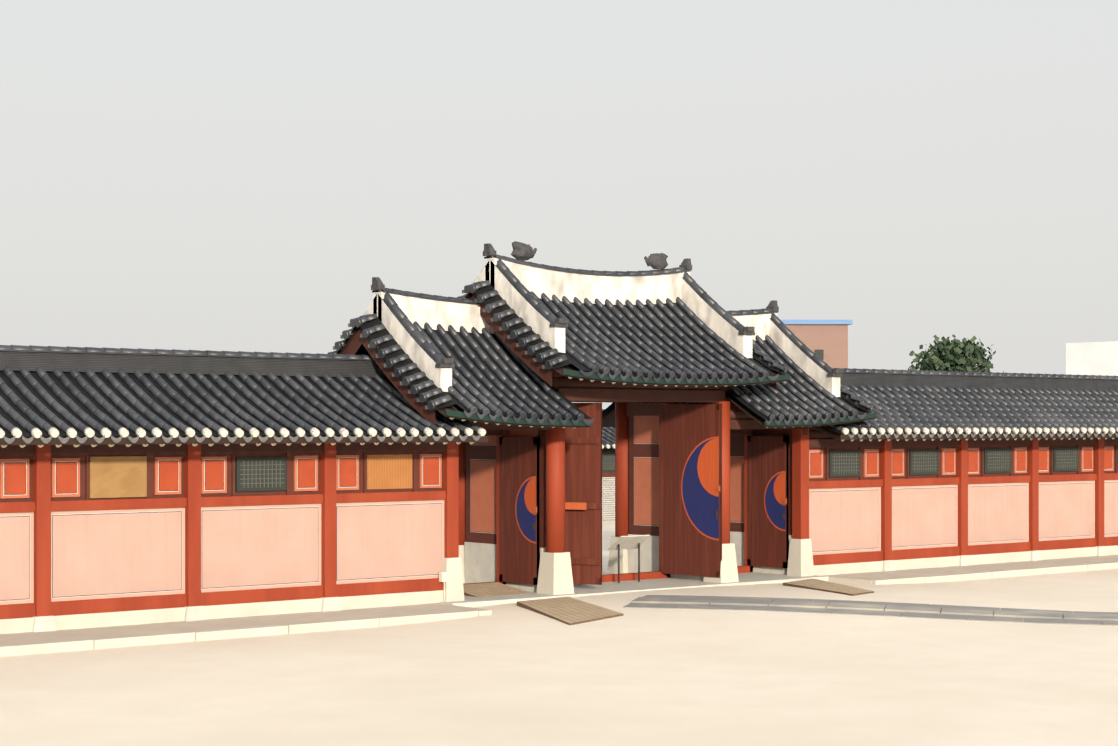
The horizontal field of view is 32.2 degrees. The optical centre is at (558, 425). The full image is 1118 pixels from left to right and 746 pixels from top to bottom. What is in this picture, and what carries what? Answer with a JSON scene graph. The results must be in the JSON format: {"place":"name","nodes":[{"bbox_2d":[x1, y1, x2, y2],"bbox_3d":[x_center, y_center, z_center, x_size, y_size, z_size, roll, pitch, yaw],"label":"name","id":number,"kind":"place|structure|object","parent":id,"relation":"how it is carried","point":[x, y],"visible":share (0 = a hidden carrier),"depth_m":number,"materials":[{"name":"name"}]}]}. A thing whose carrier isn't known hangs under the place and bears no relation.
{"place":"outdoors","nodes":[
{"label":"outdoors","id":0,"kind":"place"},
{"bbox_2d":[0,520,1117,745],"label":"sand ground","id":1,"kind":"structure","parent":0,"point":[508,674],"depth_m":25.90,"materials":[{"name":"beige sand"}]},
{"bbox_2d":[0,555,1117,656],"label":"stone platform kerb","id":2,"kind":"structure","parent":1,"relation":"on","point":[23,643],"depth_m":32.64,"materials":[{"name":"beige stone"}]},
{"bbox_2d":[0,345,487,633],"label":"wall","id":3,"kind":"structure","parent":2,"relation":"on","point":[143,486],"depth_m":32.87,"materials":[{"name":"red paint"}]},
{"bbox_2d":[439,572,446,601],"bbox_3d":[-2.137,2.975,35.728,0.120,0.570,0.100,0,0,-39],"label":"sign post","id":4,"kind":"object","parent":2,"relation":"on","point":[442,576],"visible":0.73,"depth_m":35.70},
{"bbox_2d":[328,241,876,606],"bbox_3d":[0.681,-0.117,40.111,11.729,7.173,5.603,0,0,-39],"label":"gate","id":5,"kind":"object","parent":2,"relation":"on","point":[712,412],"visible":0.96,"depth_m":39.17,"materials":[{"name":"red wood"}]},
{"bbox_2d":[463,582,529,596],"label":"ramp","id":6,"kind":"structure","parent":5,"relation":"on","point":[486,589],"depth_m":37.56,"materials":[{"name":"brown wood"}]},
{"bbox_2d":[608,535,649,582],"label":"info sign stand","id":7,"kind":"object","parent":5,"relation":"on","point":[628,542],"visible":1,"depth_m":40.08,"materials":[{"name":"metal"}]},
{"bbox_2d":[809,368,1117,575],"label":"wall","id":8,"kind":"structure","parent":2,"relation":"on","point":[929,469],"depth_m":45.58,"materials":[{"name":"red paint"}]},
{"bbox_2d":[517,597,623,624],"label":"ramp","id":9,"kind":"structure","parent":1,"relation":"on","point":[569,611],"depth_m":34.48,"materials":[{"name":"brown wood"}]},
{"bbox_2d":[602,409,614,520],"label":"corridor building","id":10,"kind":"structure","parent":1,"relation":"on","point":[608,473],"depth_m":69.58,"materials":[{"name":"brick"}]},
{"bbox_2d":[781,320,852,367],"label":"brick building","id":11,"kind":"structure","parent":1,"relation":"on","point":[825,341],"depth_m":150.04,"materials":[{"name":"brick"}]},
{"bbox_2d":[783,578,873,595],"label":"ramp","id":12,"kind":"structure","parent":1,"relation":"on","point":[819,585],"depth_m":39.16,"materials":[{"name":"brown wood"}]},
{"bbox_2d":[908,334,1003,372],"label":"tree behind corridor","id":13,"kind":"object","parent":1,"relation":"on","point":[945,354],"visible":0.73,"depth_m":109.44,"materials":[{"name":"green plant"}]},
{"bbox_2d":[1066,341,1117,375],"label":"white building","id":14,"kind":"structure","parent":1,"relation":"on","point":[1092,358],"depth_m":252.47,"materials":[{"name":"white paint"}]},
{"bbox_2d":[0,0,1117,408],"label":"sky","id":15,"kind":"structure","parent":0,"point":[202,175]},
{"bbox_2d":[623,595,1117,625],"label":"stone path","id":16,"kind":"structure","parent":0,"point":[891,609],"depth_m":34.87,"materials":[{"name":"stone"}]}
]}

